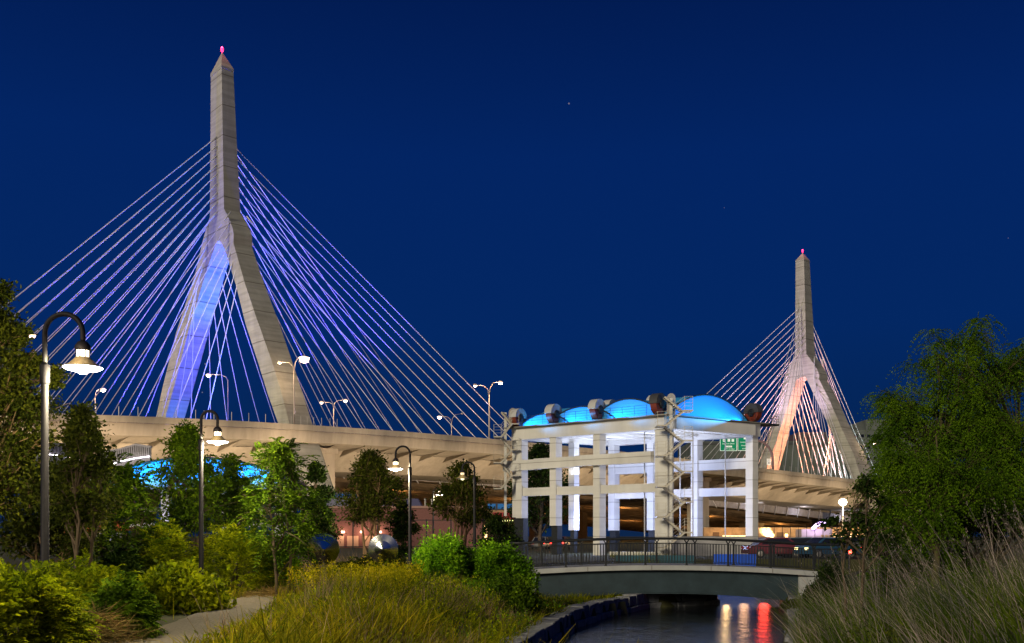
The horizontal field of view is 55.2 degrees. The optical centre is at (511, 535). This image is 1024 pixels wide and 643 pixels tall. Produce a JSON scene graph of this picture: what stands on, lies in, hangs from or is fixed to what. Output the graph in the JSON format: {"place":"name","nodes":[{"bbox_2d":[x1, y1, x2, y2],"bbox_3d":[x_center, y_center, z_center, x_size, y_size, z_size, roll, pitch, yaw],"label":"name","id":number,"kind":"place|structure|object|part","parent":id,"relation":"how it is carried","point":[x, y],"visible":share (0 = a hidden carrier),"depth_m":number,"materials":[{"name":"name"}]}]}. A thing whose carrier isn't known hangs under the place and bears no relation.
{"place":"outdoors","nodes":[
{"label":"outdoors","id":0,"kind":"place"},
{"bbox_2d":[106,583,439,642],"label":"path","id":1,"kind":"structure","parent":0,"point":[179,627],"depth_m":17.79,"materials":[{"name":"beige concrete"}]},
{"bbox_2d":[238,548,362,585],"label":"dry grass","id":2,"kind":"structure","parent":0,"point":[342,556],"depth_m":40.20,"materials":[{"name":"brown plant"}]},
{"bbox_2d":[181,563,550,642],"bbox_3d":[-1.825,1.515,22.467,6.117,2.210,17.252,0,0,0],"label":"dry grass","id":3,"kind":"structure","parent":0,"point":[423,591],"depth_m":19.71,"materials":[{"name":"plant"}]},
{"bbox_2d":[142,570,666,642],"bbox_3d":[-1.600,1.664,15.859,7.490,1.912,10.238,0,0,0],"label":"meadow grass","id":4,"kind":"structure","parent":0,"point":[305,631],"depth_m":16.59,"materials":[{"name":"green plant"}]},
{"bbox_2d":[0,537,1023,642],"bbox_3d":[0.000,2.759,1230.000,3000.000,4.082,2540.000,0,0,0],"label":"ground","id":5,"kind":"structure","parent":0,"point":[665,601],"depth_m":64.91,"materials":[{"name":"soil"}]},
{"bbox_2d":[0,278,71,524],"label":"broadleaf tree","id":6,"kind":"object","parent":5,"relation":"on","point":[20,404],"visible":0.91,"depth_m":15.34,"materials":[{"name":"green plant"}]},
{"bbox_2d":[0,454,110,573],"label":"broadleaf tree","id":7,"kind":"object","parent":5,"relation":"on","point":[27,530],"visible":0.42,"depth_m":23.68,"materials":[{"name":"green plant"}]},
{"bbox_2d":[0,558,113,642],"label":"fern shrub","id":8,"kind":"object","parent":5,"relation":"on","point":[39,608],"visible":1,"depth_m":11.40,"materials":[{"name":"green plant"}]},
{"bbox_2d":[39,311,102,570],"bbox_3d":[-5.773,-0.617,12.800,0.834,4.632,0.500,0,0,0],"label":"park lamp","id":9,"kind":"object","parent":5,"relation":"on","point":[82,362],"visible":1,"depth_m":12.76,"materials":[{"name":"black metal"}]},
{"bbox_2d":[15,562,136,630],"bbox_3d":[-7.126,1.052,16.492,2.209,1.258,2.685,0,0,0],"label":"fern shrub","id":10,"kind":"object","parent":5,"relation":"on","point":[86,581],"visible":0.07,"depth_m":16.17,"materials":[{"name":"green plant"}]},
{"bbox_2d":[30,399,135,568],"bbox_3d":[-8.759,-0.536,19.976,2.021,4.532,1.532,0,0,-22],"label":"broadleaf tree","id":11,"kind":"object","parent":5,"relation":"on","point":[83,463],"visible":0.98,"depth_m":19.86,"materials":[{"name":"green plant"}]},
{"bbox_2d":[26,547,163,614],"bbox_3d":[-8.164,0.960,18.788,2.822,1.507,2.709,0,0,-14],"label":"fern shrub","id":12,"kind":"object","parent":5,"relation":"on","point":[64,568],"visible":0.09,"depth_m":18.55,"materials":[{"name":"green plant"}]},
{"bbox_2d":[51,452,174,568],"bbox_3d":[-10.556,-0.273,26.200,3.570,3.964,3.228,0,0,0],"label":"broadleaf tree","id":13,"kind":"object","parent":5,"relation":"on","point":[133,503],"visible":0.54,"depth_m":25.78,"materials":[{"name":"green plant"}]},
{"bbox_2d":[93,542,148,580],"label":"bush","id":14,"kind":"object","parent":5,"relation":"on","point":[133,562],"visible":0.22,"depth_m":24.83,"materials":[{"name":"green plant"}]},
{"bbox_2d":[78,599,165,642],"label":"dry brush","id":15,"kind":"object","parent":5,"relation":"on","point":[122,632],"visible":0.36,"depth_m":14.41,"materials":[{"name":"plant"}]},
{"bbox_2d":[81,569,168,640],"bbox_3d":[-6.034,1.109,15.210,1.480,1.196,1.414,0,0,-41],"label":"fern shrub","id":16,"kind":"object","parent":5,"relation":"on","point":[140,605],"visible":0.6,"depth_m":15.02,"materials":[{"name":"green plant"}]},
{"bbox_2d":[125,512,198,571],"bbox_3d":[-9.255,0.533,25.925,2.407,2.327,2.368,0,0,-20],"label":"bush","id":17,"kind":"object","parent":5,"relation":"on","point":[179,547],"visible":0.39,"depth_m":25.67,"materials":[{"name":"green plant"}]},
{"bbox_2d":[7,557,337,634],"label":"meadow grass","id":18,"kind":"structure","parent":5,"relation":"on","point":[195,591],"depth_m":24.92,"materials":[{"name":"green plant"}]},
{"bbox_2d":[134,418,237,561],"bbox_3d":[-9.411,-0.847,27.995,3.351,5.036,2.435,0,0,0],"label":"broadleaf tree","id":19,"kind":"object","parent":5,"relation":"on","point":[183,461],"visible":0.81,"depth_m":27.77,"materials":[{"name":"green plant"}]},
{"bbox_2d":[134,556,237,614],"bbox_3d":[-7.199,1.099,21.073,2.560,1.360,2.689,0,0,0],"label":"leafy hedge","id":20,"kind":"object","parent":5,"relation":"on","point":[177,583],"visible":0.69,"depth_m":20.51,"materials":[{"name":"green plant"}]},
{"bbox_2d":[106,457,306,544],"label":"arched pavilion","id":21,"kind":"structure","parent":5,"relation":"on","point":[156,464],"depth_m":105.00,"materials":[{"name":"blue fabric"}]},
{"bbox_2d":[198,410,228,574],"bbox_3d":[-7.021,-0.613,23.000,0.723,4.698,0.500,0,0,0],"label":"park lamp","id":22,"kind":"object","parent":5,"relation":"on","point":[217,438],"visible":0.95,"depth_m":22.96,"materials":[{"name":"black metal"}]},
{"bbox_2d":[185,452,270,586],"bbox_3d":[-8.655,-0.445,30.058,3.015,4.253,2.828,0,0,0],"label":"broadleaf tree","id":23,"kind":"object","parent":5,"relation":"on","point":[239,481],"visible":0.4,"depth_m":29.74,"materials":[{"name":"green plant"}]},
{"bbox_2d":[188,519,294,595],"bbox_3d":[-7.704,0.579,26.978,3.569,2.197,3.408,0,0,0],"label":"bush","id":24,"kind":"object","parent":5,"relation":"on","point":[219,551],"visible":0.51,"depth_m":26.42,"materials":[{"name":"green plant"}]},
{"bbox_2d":[224,576,321,604],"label":"meadow grass","id":25,"kind":"structure","parent":5,"relation":"on","point":[277,599],"depth_m":24.07,"materials":[{"name":"green plant"}]},
{"bbox_2d":[230,582,325,598],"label":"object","id":26,"kind":"object","parent":5,"relation":"on","point":[263,591],"visible":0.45,"depth_m":25.35,"materials":[{"name":"plant"}]},
{"bbox_2d":[224,436,335,595],"bbox_3d":[-5.872,-0.413,25.067,2.887,4.240,2.683,0,0,0],"label":"broadleaf tree","id":27,"kind":"object","parent":5,"relation":"on","point":[282,468],"visible":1,"depth_m":24.84,"materials":[{"name":"green plant"}]},
{"bbox_2d":[257,534,305,590],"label":"bush","id":28,"kind":"object","parent":5,"relation":"on","point":[284,574],"visible":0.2,"depth_m":27.19,"materials":[{"name":"green plant"}]},
{"bbox_2d":[271,570,353,589],"bbox_3d":[-5.220,1.412,27.654,4.669,1.148,2.739,0,0,0],"label":"dry brush","id":29,"kind":"object","parent":5,"relation":"on","point":[309,581],"visible":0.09,"depth_m":27.23,"materials":[{"name":"plant"}]},
{"bbox_2d":[295,460,346,568],"bbox_3d":[-6.607,-0.434,33.044,1.896,4.305,1.809,0,0,0],"label":"broadleaf tree","id":30,"kind":"object","parent":5,"relation":"on","point":[320,476],"visible":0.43,"depth_m":32.92,"materials":[{"name":"green plant"}]},
{"bbox_2d":[307,533,339,571],"bbox_3d":[-5.485,0.817,28.486,0.954,1.794,0.203,0,0,-20],"label":"disc sculpture","id":31,"kind":"object","parent":5,"relation":"on","point":[331,550],"visible":0.72,"depth_m":28.46,"materials":[{"name":"silver metal"}]},
{"bbox_2d":[282,554,427,600],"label":"yellow weeds","id":32,"kind":"object","parent":5,"relation":"on","point":[416,570],"visible":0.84,"depth_m":24.71,"materials":[{"name":"yellow plant"}]},
{"bbox_2d":[334,553,414,576],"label":"bush","id":33,"kind":"object","parent":5,"relation":"on","point":[360,561],"visible":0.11,"depth_m":36.68,"materials":[{"name":"green plant"}]},
{"bbox_2d":[333,448,416,561],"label":"broadleaf tree","id":34,"kind":"object","parent":5,"relation":"on","point":[378,487],"visible":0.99,"depth_m":40.74,"materials":[{"name":"green plant"}]},
{"bbox_2d":[368,534,397,564],"bbox_3d":[-3.877,0.840,29.485,0.915,1.801,0.201,0,0,0],"label":"disc sculpture","id":35,"kind":"object","parent":5,"relation":"on","point":[384,545],"visible":0.88,"depth_m":29.46,"materials":[{"name":"silver metal"}]},
{"bbox_2d":[350,558,423,592],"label":"bush","id":36,"kind":"object","parent":5,"relation":"on","point":[388,569],"visible":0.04,"depth_m":27.90,"materials":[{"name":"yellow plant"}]},
{"bbox_2d":[388,445,411,569],"bbox_3d":[-3.691,-0.659,32.400,0.814,4.672,0.500,0,0,0],"label":"park lamp","id":37,"kind":"object","parent":5,"relation":"on","point":[395,466],"visible":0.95,"depth_m":32.35,"materials":[{"name":"black metal"}]},
{"bbox_2d":[316,493,484,547],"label":"brick building","id":38,"kind":"structure","parent":5,"relation":"on","point":[421,513],"depth_m":130.00,"materials":[{"name":"brown brick"}]},
{"bbox_2d":[337,536,343,545],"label":"garage door","id":39,"kind":"structure","parent":38,"relation":"in","point":[341,539],"depth_m":129.95,"materials":[{"name":"beige"}]},
{"bbox_2d":[347,536,357,545],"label":"garage door","id":40,"kind":"structure","parent":38,"relation":"in","point":[349,538],"depth_m":129.95,"materials":[{"name":"beige"}]},
{"bbox_2d":[365,536,373,545],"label":"garage door","id":41,"kind":"structure","parent":38,"relation":"in","point":[368,540],"depth_m":129.95,"materials":[{"name":"beige"}]},
{"bbox_2d":[303,519,499,557],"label":"wire fence","id":42,"kind":"object","parent":5,"relation":"on","point":[426,520],"visible":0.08,"depth_m":61.97,"materials":[{"name":"black metal"}]},
{"bbox_2d":[382,500,422,559],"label":"broadleaf tree","id":43,"kind":"object","parent":5,"relation":"on","point":[399,530],"visible":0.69,"depth_m":43.78,"materials":[{"name":"green plant"}]},
{"bbox_2d":[432,488,439,538],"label":"park lamp","id":44,"kind":"object","parent":5,"relation":"on","point":[433,515],"visible":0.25,"depth_m":63.97,"materials":[{"name":"black metal"}]},
{"bbox_2d":[404,522,475,581],"bbox_3d":[-2.304,0.599,33.345,3.017,2.186,2.825,0,0,0],"label":"bush","id":45,"kind":"object","parent":5,"relation":"on","point":[449,555],"visible":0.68,"depth_m":32.94,"materials":[{"name":"green plant"}]},
{"bbox_2d":[425,458,495,547],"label":"broadleaf tree","id":46,"kind":"object","parent":5,"relation":"on","point":[456,490],"visible":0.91,"depth_m":46.78,"materials":[{"name":"green plant"}]},
{"bbox_2d":[456,461,475,554],"bbox_3d":[-1.816,-0.630,39.000,0.815,4.664,0.500,0,0,0],"label":"park lamp","id":47,"kind":"object","parent":5,"relation":"on","point":[462,476],"visible":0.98,"depth_m":38.96,"materials":[{"name":"black metal"}]},
{"bbox_2d":[5,477,977,541],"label":"viaduct","id":48,"kind":"object","parent":5,"relation":"on","point":[631,514],"visible":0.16,"depth_m":314.76,"materials":[{"name":"concrete"}]},
{"bbox_2d":[468,512,527,549],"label":"broadleaf tree","id":49,"kind":"object","parent":5,"relation":"on","point":[498,525],"visible":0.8,"depth_m":59.78,"materials":[{"name":"green plant"}]},
{"bbox_2d":[484,503,513,545],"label":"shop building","id":50,"kind":"structure","parent":5,"relation":"on","point":[499,508],"depth_m":140.00,"materials":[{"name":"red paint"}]},
{"bbox_2d":[464,533,540,588],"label":"bush","id":51,"kind":"object","parent":5,"relation":"on","point":[494,560],"visible":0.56,"depth_m":33.37,"materials":[{"name":"green plant"}]},
{"bbox_2d":[0,47,1018,541],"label":"cable stayed bridge","id":52,"kind":"structure","parent":5,"relation":"on","point":[228,235],"depth_m":198.96,"materials":[{"name":"concrete"}]},
{"bbox_2d":[1,443,151,479],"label":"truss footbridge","id":53,"kind":"object","parent":52,"relation":"attached to","point":[142,452],"visible":0.22,"depth_m":116.72,"materials":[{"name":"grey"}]},
{"bbox_2d":[95,387,105,410],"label":"highway lamp","id":54,"kind":"object","parent":52,"relation":"on","point":[103,389],"visible":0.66,"depth_m":212.59,"materials":[{"name":"beige metal"}]},
{"bbox_2d":[206,373,228,419],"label":"highway lamp","id":55,"kind":"object","parent":52,"relation":"on","point":[208,374],"visible":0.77,"depth_m":226.35,"materials":[{"name":"beige metal"}]},
{"bbox_2d":[277,355,308,423],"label":"highway lamp","id":56,"kind":"object","parent":52,"relation":"on","point":[303,359],"visible":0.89,"depth_m":172.97,"materials":[{"name":"beige metal"}]},
{"bbox_2d":[320,399,346,432],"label":"highway lamp","id":57,"kind":"object","parent":52,"relation":"on","point":[345,400],"visible":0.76,"depth_m":251.55,"materials":[{"name":"beige metal"}]},
{"bbox_2d":[437,413,462,434],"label":"highway lamp","id":58,"kind":"object","parent":52,"relation":"on","point":[439,416],"visible":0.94,"depth_m":276.68,"materials":[{"name":"beige metal"}]},
{"bbox_2d":[473,380,502,438],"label":"highway lamp","id":59,"kind":"object","parent":52,"relation":"on","point":[500,382],"visible":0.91,"depth_m":202.49,"materials":[{"name":"beige metal"}]},
{"bbox_2d":[720,438,773,468],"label":"sign gantry","id":60,"kind":"object","parent":52,"relation":"on","point":[731,444],"visible":0.67,"depth_m":269.76,"materials":[{"name":"green metal"}]},
{"bbox_2d":[473,570,547,613],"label":"bush","id":61,"kind":"object","parent":5,"relation":"on","point":[519,591],"visible":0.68,"depth_m":29.47,"materials":[{"name":"green plant"}]},
{"bbox_2d":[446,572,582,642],"bbox_3d":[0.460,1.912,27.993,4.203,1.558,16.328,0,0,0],"label":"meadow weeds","id":62,"kind":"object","parent":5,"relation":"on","point":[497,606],"visible":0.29,"depth_m":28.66,"materials":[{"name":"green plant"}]},
{"bbox_2d":[497,442,583,551],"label":"broadleaf tree","id":63,"kind":"object","parent":5,"relation":"on","point":[539,478],"visible":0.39,"depth_m":96.55,"materials":[{"name":"green plant"}]},
{"bbox_2d":[531,537,549,548],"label":"parked car","id":64,"kind":"object","parent":5,"relation":"on","point":[543,538],"visible":0.59,"depth_m":114.84,"materials":[{"name":"grey paint"}]},
{"bbox_2d":[481,581,628,612],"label":"meadow grass","id":65,"kind":"structure","parent":5,"relation":"on","point":[570,598],"depth_m":39.01,"materials":[{"name":"green plant"}]},
{"bbox_2d":[549,536,569,548],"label":"parked car","id":66,"kind":"object","parent":5,"relation":"on","point":[564,537],"visible":0.26,"depth_m":109.00,"materials":[{"name":"red paint"}]},
{"bbox_2d":[500,593,719,642],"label":"canal wall","id":67,"kind":"structure","parent":5,"relation":"on","point":[551,625],"depth_m":35.24,"materials":[{"name":"stone"}]},
{"bbox_2d":[494,393,778,555],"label":"frame pavilion","id":68,"kind":"structure","parent":5,"relation":"on","point":[659,424],"depth_m":80.31,"materials":[{"name":"white paint"}]},
{"bbox_2d":[616,555,693,563],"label":"wall","id":69,"kind":"structure","parent":5,"relation":"on","point":[642,556],"depth_m":58.00,"materials":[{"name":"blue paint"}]},
{"bbox_2d":[510,537,848,602],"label":"footbridge","id":70,"kind":"object","parent":5,"relation":"on","point":[665,577],"visible":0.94,"depth_m":41.62,"materials":[{"name":"concrete"}]},
{"bbox_2d":[713,554,755,565],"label":"blue hoarding","id":71,"kind":"object","parent":5,"relation":"on","point":[753,559],"visible":0.21,"depth_m":60.00,"materials":[{"name":"blue paint"}]},
{"bbox_2d":[678,432,844,535],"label":"office block","id":72,"kind":"structure","parent":5,"relation":"on","point":[796,466],"depth_m":470.00,"materials":[{"name":"concrete"}]},
{"bbox_2d":[741,538,799,557],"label":"parked car","id":73,"kind":"object","parent":5,"relation":"on","point":[754,549],"visible":0.38,"depth_m":69.19,"materials":[{"name":"red paint"}]},
{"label":"rear window","id":74,"kind":"part","parent":73,"relation":"part of","materials":[{"name":"grey glass"}]},
{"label":"side window","id":75,"kind":"part","parent":73,"relation":"part of","materials":[{"name":"black glass"}]},
{"bbox_2d":[703,528,867,536],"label":"warehouse","id":76,"kind":"structure","parent":5,"relation":"on","point":[765,532],"depth_m":235.00,"materials":[{"name":"brown"}]},
{"bbox_2d":[779,598,804,609],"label":"bush","id":77,"kind":"object","parent":5,"relation":"on","point":[783,607],"visible":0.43,"depth_m":34.37,"materials":[{"name":"green plant"}]},
{"bbox_2d":[785,595,805,642],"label":"canal wall","id":78,"kind":"structure","parent":5,"relation":"on","point":[788,635],"depth_m":30.09,"materials":[{"name":"stone"}]},
{"bbox_2d":[776,537,823,556],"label":"parked car","id":79,"kind":"object","parent":5,"relation":"on","point":[800,539],"visible":0.12,"depth_m":72.28,"materials":[{"name":"blue paint"}]},
{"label":"side window","id":80,"kind":"part","parent":79,"relation":"part of","materials":[{"name":"glass"}]},
{"bbox_2d":[758,526,868,536],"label":"wire fence","id":81,"kind":"object","parent":5,"relation":"on","point":[798,528],"visible":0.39,"depth_m":149.94,"materials":[{"name":"metal"}]},
{"bbox_2d":[796,529,831,536],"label":"white cabin","id":82,"kind":"object","parent":5,"relation":"on","point":[815,533],"visible":0.29,"depth_m":190.00,"materials":[{"name":"grey"}]},
{"bbox_2d":[800,580,830,602],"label":"bush","id":83,"kind":"object","parent":5,"relation":"on","point":[811,586],"visible":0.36,"depth_m":35.86,"materials":[{"name":"green plant"}]},
{"bbox_2d":[794,538,861,558],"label":"parked car","id":84,"kind":"object","parent":5,"relation":"on","point":[819,540],"visible":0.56,"depth_m":67.18,"materials":[{"name":"blue paint"}]},
{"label":"side window","id":85,"kind":"part","parent":84,"relation":"part of","materials":[{"name":"black glass"}]},
{"bbox_2d":[758,537,901,547],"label":"barrier wall","id":86,"kind":"structure","parent":5,"relation":"on","point":[812,537],"depth_m":92.15,"materials":[{"name":"concrete"}]},
{"bbox_2d":[813,555,855,598],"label":"bush","id":87,"kind":"object","parent":5,"relation":"on","point":[825,573],"visible":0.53,"depth_m":36.75,"materials":[{"name":"green plant"}]},
{"bbox_2d":[839,499,846,529],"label":"globe lamp","id":88,"kind":"object","parent":5,"relation":"on","point":[842,502],"visible":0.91,"depth_m":224.58,"materials":[{"name":"metal"}]},
{"bbox_2d":[815,473,906,636],"bbox_3d":[7.823,0.519,21.981,1.983,3.909,0.879,0,0,13],"label":"sapling","id":89,"kind":"object","parent":5,"relation":"on","point":[868,491],"visible":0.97,"depth_m":21.92,"materials":[{"name":"green plant"}]},
{"bbox_2d":[734,499,1023,642],"bbox_3d":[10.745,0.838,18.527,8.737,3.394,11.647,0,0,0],"label":"dry reeds","id":90,"kind":"object","parent":5,"relation":"on","point":[1013,547],"visible":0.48,"depth_m":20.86,"materials":[{"name":"brown plant"}]},
{"bbox_2d":[798,497,1023,603],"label":"seed heads","id":91,"kind":"object","parent":90,"relation":"attached to","point":[993,520],"visible":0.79,"depth_m":20.23,"materials":[{"name":"brown plant"}]},
{"bbox_2d":[827,420,942,537],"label":"tall office building","id":92,"kind":"structure","parent":5,"relation":"on","point":[863,426],"depth_m":520.00,"materials":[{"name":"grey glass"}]},
{"bbox_2d":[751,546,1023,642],"bbox_3d":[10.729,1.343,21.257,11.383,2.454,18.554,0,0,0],"label":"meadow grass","id":93,"kind":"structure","parent":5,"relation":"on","point":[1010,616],"depth_m":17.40,"materials":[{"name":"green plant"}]},
{"bbox_2d":[856,506,919,567],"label":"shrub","id":94,"kind":"object","parent":5,"relation":"on","point":[870,550],"visible":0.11,"depth_m":29.80,"materials":[{"name":"green plant"}]},
{"bbox_2d":[852,536,1007,609],"bbox_3d":[10.050,0.883,24.113,3.586,1.955,3.843,0,0,-39],"label":"bush","id":95,"kind":"object","parent":5,"relation":"on","point":[930,561],"visible":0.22,"depth_m":23.61,"materials":[{"name":"green plant"}]},
{"bbox_2d":[844,312,1023,571],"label":"feathery tree","id":96,"kind":"object","parent":5,"relation":"on","point":[992,428],"visible":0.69,"depth_m":24.63,"materials":[{"name":"green plant"}]},
{"bbox_2d":[862,435,1023,597],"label":"feathery tree","id":97,"kind":"object","parent":5,"relation":"on","point":[912,468],"visible":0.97,"depth_m":22.36,"materials":[{"name":"green plant"}]},
{"bbox_2d":[0,0,1023,536],"label":"sky","id":98,"kind":"structure","parent":0,"point":[573,203],"materials":[{"name":"blue"}]},
{"bbox_2d":[610,549,676,562],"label":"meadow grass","id":99,"kind":"structure","parent":0,"point":[639,560],"depth_m":57.94,"materials":[{"name":"green plant"}]},
{"bbox_2d":[560,595,784,642],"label":"water","id":100,"kind":"structure","parent":0,"point":[732,619],"depth_m":33.91,"materials":[{"name":"black liquid"}]},
{"bbox_2d":[842,537,877,553],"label":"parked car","id":101,"kind":"object","parent":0,"point":[858,542],"visible":0.03,"depth_m":77.17,"materials":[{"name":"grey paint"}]}
]}

